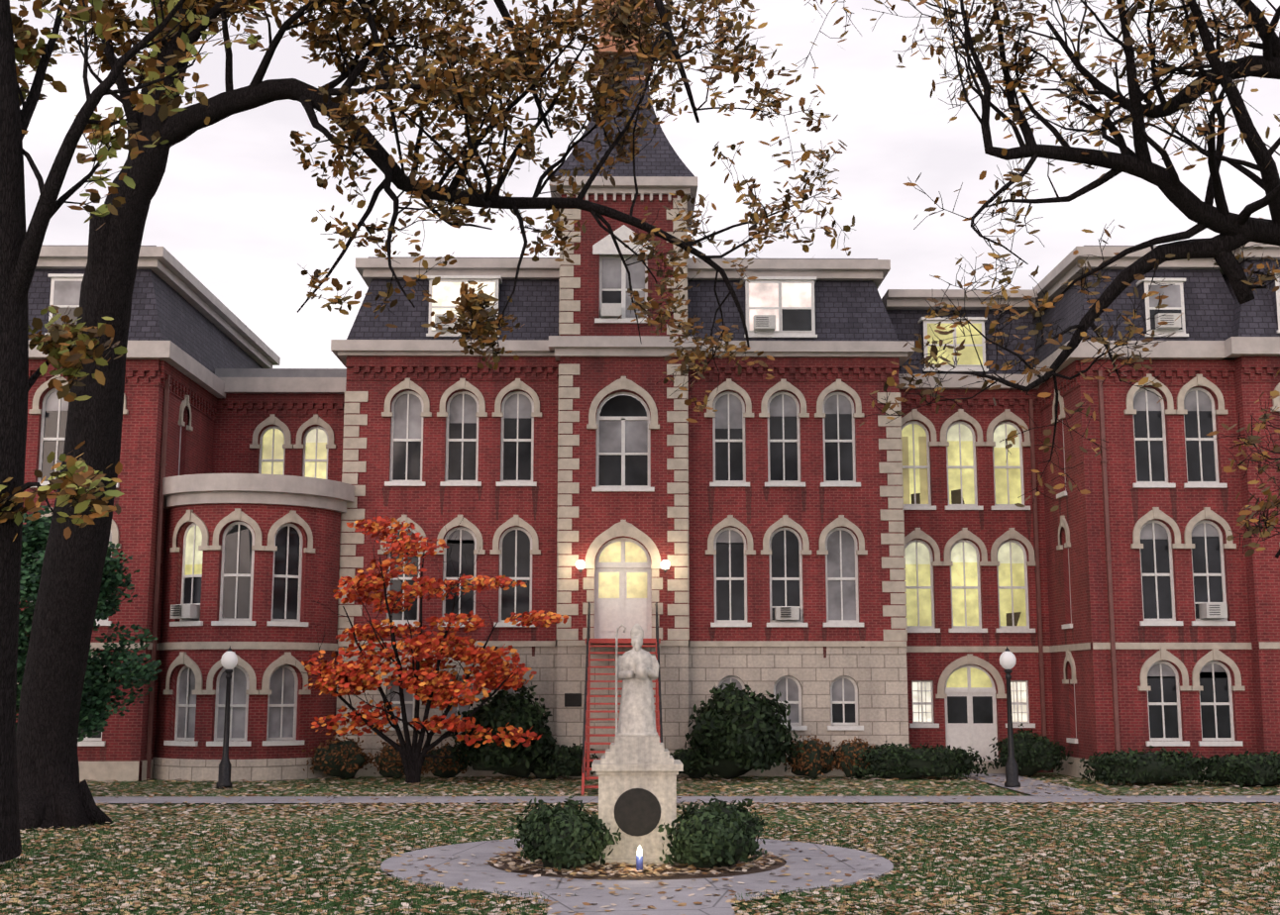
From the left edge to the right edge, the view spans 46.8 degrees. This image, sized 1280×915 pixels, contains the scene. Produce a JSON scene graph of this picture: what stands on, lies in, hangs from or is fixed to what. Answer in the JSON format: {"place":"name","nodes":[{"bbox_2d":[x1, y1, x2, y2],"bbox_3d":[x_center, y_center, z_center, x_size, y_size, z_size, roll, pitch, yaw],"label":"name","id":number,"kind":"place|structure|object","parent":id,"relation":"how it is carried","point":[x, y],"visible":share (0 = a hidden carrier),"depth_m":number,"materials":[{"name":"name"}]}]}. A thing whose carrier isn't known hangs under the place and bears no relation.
{"place":"outdoors","nodes":[
{"label":"outdoors","id":0,"kind":"place"},
{"bbox_2d":[15,504,162,742],"bbox_3d":[-13.139,4.260,33.013,4.528,6.479,4.744,-8,-12,41],"label":"green tree","id":1,"kind":"object","parent":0,"point":[94,714],"depth_m":33.11,"materials":[{"name":"green plant"}]},
{"bbox_2d":[0,772,1279,914],"bbox_3d":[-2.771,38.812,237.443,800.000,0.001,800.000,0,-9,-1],"label":"lawn","id":2,"kind":"structure","parent":0,"point":[872,791],"depth_m":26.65,"materials":[{"name":"green plant"}]},
{"bbox_2d":[215,646,237,789],"bbox_3d":[-9.862,6.189,35.358,0.400,3.360,0.390,0,-9,-1],"label":"lamp post","id":3,"kind":"object","parent":2,"relation":"on","point":[229,661],"visible":1,"depth_m":35.27,"materials":[{"name":"black metal"}]},
{"bbox_2d":[374,745,405,778],"bbox_3d":[-6.382,7.947,38.688,1.027,0.856,1.069,-8,-12,41],"label":"spirea","id":4,"kind":"object","parent":2,"relation":"on","point":[390,774],"visible":0.48,"depth_m":38.38,"materials":[{"name":"plant"}]},
{"bbox_2d":[369,739,428,775],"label":"spirea leaves","id":5,"kind":"object","parent":4,"relation":"attached to","point":[390,758],"visible":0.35,"depth_m":38.34,"materials":[{"name":"brown plant"}]},
{"bbox_2d":[295,512,568,784],"bbox_3d":[-5.190,4.764,37.026,6.819,6.729,3.596,0,-9,-1],"label":"japanese maple","id":6,"kind":"object","parent":2,"relation":"on","point":[360,672],"depth_m":36.87,"materials":[{"name":"orange plant"}]},
{"bbox_2d":[15,0,855,831],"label":"oak","id":7,"kind":"object","parent":2,"relation":"on","point":[53,793],"depth_m":25.42,"materials":[{"name":"brown plant"}]},
{"bbox_2d":[423,745,466,778],"bbox_3d":[-5.092,7.961,38.710,1.247,0.871,1.011,0,-9,-1],"label":"bush","id":8,"kind":"object","parent":2,"relation":"on","point":[447,774],"visible":0.46,"depth_m":38.36,"materials":[{"name":"green plant"}]},
{"bbox_2d":[421,739,469,773],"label":"spirea leaves","id":9,"kind":"object","parent":8,"relation":"attached to","point":[450,763],"visible":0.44,"depth_m":38.27,"materials":[{"name":"brown plant"}]},
{"bbox_2d":[449,681,561,778],"bbox_3d":[-3.463,7.050,38.351,2.928,2.484,3.004,0,-9,-1],"label":"yew","id":10,"kind":"object","parent":2,"relation":"on","point":[500,699],"depth_m":37.77,"materials":[{"name":"green plant"}]},
{"bbox_2d":[530,744,598,779],"bbox_3d":[-2.118,7.835,38.561,2.156,1.050,1.712,0,-9,-1],"label":"yew","id":11,"kind":"object","parent":2,"relation":"on","point":[575,763],"depth_m":38.11,"materials":[{"name":"green plant"}]},
{"bbox_2d":[581,602,662,795],"bbox_3d":[-0.422,5.725,36.323,1.960,4.570,6.440,0,-9,-1],"label":"entrance stair","id":12,"kind":"object","parent":2,"relation":"on","point":[587,711],"visible":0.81,"depth_m":36.63,"materials":[{"name":"red paint"}]},
{"bbox_2d":[0,791,1279,914],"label":"fallen leaves","id":13,"kind":"object","parent":2,"relation":"on","point":[1226,894],"visible":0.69,"depth_m":19.68,"materials":[{"name":"brown plant"}]},
{"bbox_2d":[0,0,269,862],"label":"oak","id":14,"kind":"object","parent":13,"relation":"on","point":[20,248],"depth_m":19.63,"materials":[{"name":"brown plant"}]},
{"bbox_2d":[591,735,683,865],"bbox_3d":[-0.041,4.758,20.617,1.240,1.730,1.240,0,-9,-1],"label":"statue pedestal","id":15,"kind":"object","parent":13,"relation":"on","point":[637,792],"visible":0.96,"depth_m":20.08,"materials":[{"name":"stone"}]},
{"bbox_2d":[615,624,658,737],"bbox_3d":[-0.041,3.125,20.848,0.626,1.572,0.503,0,-9,-1],"label":"saint statue","id":16,"kind":"object","parent":15,"relation":"on","point":[636,669],"visible":1,"depth_m":20.70,"materials":[{"name":"stone"}]},
{"bbox_2d":[636,855,642,870],"bbox_3d":[-0.005,5.261,19.174,0.090,0.200,0.090,0,-9,-1],"label":"candle","id":17,"kind":"object","parent":13,"relation":"on","point":[639,863],"visible":0.83,"depth_m":19.14,"materials":[{"name":"blue wax"}]},
{"bbox_2d":[637,846,641,855],"bbox_3d":[-0.005,5.107,19.198,0.068,0.140,0.065,0,-9,-1],"label":"candle flame","id":18,"kind":"object","parent":17,"relation":"on","point":[639,852],"visible":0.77,"depth_m":19.18,"materials":[{"name":"white"}]},
{"bbox_2d":[15,0,1279,781],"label":"building","id":19,"kind":"structure","parent":2,"relation":"on","point":[836,574],"depth_m":40.58,"materials":[{"name":"red brick"}]},
{"bbox_2d":[575,560,585,569],"bbox_3d":[-1.595,2.881,39.724,0.250,0.260,0.250,0,-9,-1],"label":"wall lamp","id":20,"kind":"object","parent":19,"relation":"attached to","point":[580,564],"depth_m":39.64,"materials":[{"name":"white glass"}]},
{"bbox_2d":[660,560,669,569],"bbox_3d":[0.684,2.885,39.750,0.250,0.260,0.250,0,-9,-1],"label":"wall lamp","id":21,"kind":"object","parent":19,"relation":"attached to","point":[665,564],"depth_m":39.66,"materials":[{"name":"white glass"}]},
{"bbox_2d":[79,775,1279,815],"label":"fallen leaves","id":22,"kind":"object","parent":2,"relation":"on","point":[459,807],"depth_m":33.68,"materials":[{"name":"brown plant"}]},
{"bbox_2d":[313,741,369,778],"bbox_3d":[-7.797,7.867,38.567,1.414,0.968,1.127,0,-9,-1],"label":"spirea","id":23,"kind":"object","parent":22,"relation":"on","point":[360,760],"visible":0.71,"depth_m":38.25,"materials":[{"name":"green plant"}]},
{"bbox_2d":[302,735,375,774],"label":"spirea leaves","id":24,"kind":"object","parent":23,"relation":"on","point":[345,756],"visible":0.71,"depth_m":38.29,"materials":[{"name":"brown plant"}]},
{"bbox_2d":[669,742,720,779],"bbox_3d":[1.476,7.878,38.565,1.921,0.991,1.593,0,-9,-1],"label":"yew","id":25,"kind":"object","parent":22,"relation":"on","point":[689,752],"depth_m":38.09,"materials":[{"name":"green plant"}]},
{"bbox_2d":[786,740,834,779],"bbox_3d":[4.429,7.911,38.806,1.122,0.999,1.045,-7,-11,37],"label":"spirea","id":26,"kind":"object","parent":22,"relation":"on","point":[812,774],"visible":0.62,"depth_m":38.53,"materials":[{"name":"green plant"}]},
{"bbox_2d":[781,734,838,775],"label":"spirea leaves","id":27,"kind":"object","parent":26,"relation":"attached to","point":[815,756],"visible":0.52,"depth_m":38.51,"materials":[{"name":"brown plant"}]},
{"bbox_2d":[869,747,972,779],"bbox_3d":[7.272,7.976,38.619,2.857,0.813,1.134,0,-9,-1],"label":"hedge","id":28,"kind":"object","parent":22,"relation":"on","point":[916,763],"visible":0.44,"depth_m":38.15,"materials":[{"name":"green plant"}]},
{"bbox_2d":[1093,752,1200,784],"bbox_3d":[12.418,7.659,36.416,2.476,0.760,1.221,0,-9,-1],"label":"hedge","id":29,"kind":"object","parent":22,"relation":"on","point":[1167,770],"visible":0.48,"depth_m":35.89,"materials":[{"name":"green plant"}]},
{"bbox_2d":[1067,746,1214,785],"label":"hedge leaves","id":30,"kind":"object","parent":29,"relation":"attached to","point":[1103,759],"visible":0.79,"depth_m":35.91,"materials":[{"name":"green plant"}]},
{"bbox_2d":[1194,749,1279,786],"bbox_3d":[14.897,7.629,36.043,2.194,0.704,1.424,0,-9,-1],"label":"hedge","id":31,"kind":"object","parent":22,"relation":"on","point":[1262,773],"visible":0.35,"depth_m":35.49,"materials":[{"name":"green plant"}]},
{"bbox_2d":[93,773,1279,914],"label":"concrete walks","id":32,"kind":"structure","parent":2,"relation":"on","point":[483,851],"depth_m":19.64,"materials":[{"name":"grey concrete"}]},
{"bbox_2d":[509,795,598,849],"bbox_3d":[-1.178,5.271,21.104,1.396,0.851,1.202,0,-9,-1],"label":"boxwood","id":33,"kind":"object","parent":32,"relation":"on","point":[541,807],"depth_m":21.12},
{"bbox_2d":[517,805,621,870],"bbox_3d":[-0.927,5.036,19.547,1.361,0.838,1.328,0,-9,-1],"label":"boxwood","id":34,"kind":"object","parent":32,"relation":"on","point":[553,848],"depth_m":19.26,"materials":[{"name":"green plant"}]},
{"bbox_2d":[657,806,766,871],"bbox_3d":[0.947,5.053,19.668,1.421,0.833,1.298,0,-9,-1],"label":"boxwood","id":35,"kind":"object","parent":32,"relation":"on","point":[703,842],"depth_m":19.30,"materials":[{"name":"green plant"}]},
{"bbox_2d":[676,794,771,846],"bbox_3d":[1.175,5.245,21.146,1.398,0.879,1.311,0,-9,-1],"label":"boxwood","id":36,"kind":"object","parent":32,"relation":"on","point":[686,811],"depth_m":21.04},
{"bbox_2d":[684,682,804,779],"bbox_3d":[2.702,7.067,38.313,3.049,2.513,3.094,0,-9,-1],"label":"yew","id":37,"kind":"object","parent":2,"relation":"on","point":[736,698],"depth_m":37.73,"materials":[{"name":"green plant"}]},
{"bbox_2d":[832,742,871,778],"bbox_3d":[5.650,7.940,38.808,1.071,0.943,1.042,4,-10,-27],"label":"spirea","id":38,"kind":"object","parent":2,"relation":"on","point":[843,765],"visible":0.44,"depth_m":38.51,"materials":[{"name":"green plant"}]},
{"bbox_2d":[830,737,876,774],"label":"spirea leaves","id":39,"kind":"object","parent":38,"relation":"on","point":[842,758],"visible":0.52,"depth_m":38.57,"materials":[{"name":"brown plant"}]},
{"bbox_2d":[852,741,993,779],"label":"hedge leaves","id":40,"kind":"object","parent":2,"relation":"on","point":[959,755],"visible":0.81,"depth_m":38.16,"materials":[{"name":"green plant"}]},
{"bbox_2d":[999,646,1020,788],"bbox_3d":[8.839,6.191,35.373,0.400,3.360,0.390,0,-9,-1],"label":"lamp post","id":41,"kind":"object","parent":2,"relation":"on","point":[1008,660],"visible":0.94,"depth_m":35.28,"materials":[{"name":"black metal"}]},
{"bbox_2d":[998,735,1061,777],"bbox_3d":[10.482,7.959,39.672,1.590,1.167,1.496,0,-9,-1],"label":"hedge","id":42,"kind":"object","parent":2,"relation":"on","point":[1027,771],"visible":0.42,"depth_m":39.16,"materials":[{"name":"green plant"}]},
{"bbox_2d":[985,723,1072,773],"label":"hedge leaves","id":43,"kind":"object","parent":42,"relation":"on","point":[1045,741],"visible":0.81,"depth_m":39.19,"materials":[{"name":"green plant"}]},
{"bbox_2d":[787,0,1279,558],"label":"oak","id":44,"kind":"object","parent":2,"relation":"on","point":[1243,228],"depth_m":20.35,"materials":[{"name":"brown plant"}]},
{"bbox_2d":[9,0,1279,452],"label":"sky","id":45,"kind":"structure","parent":0,"point":[233,202],"materials":[{"name":"white"}]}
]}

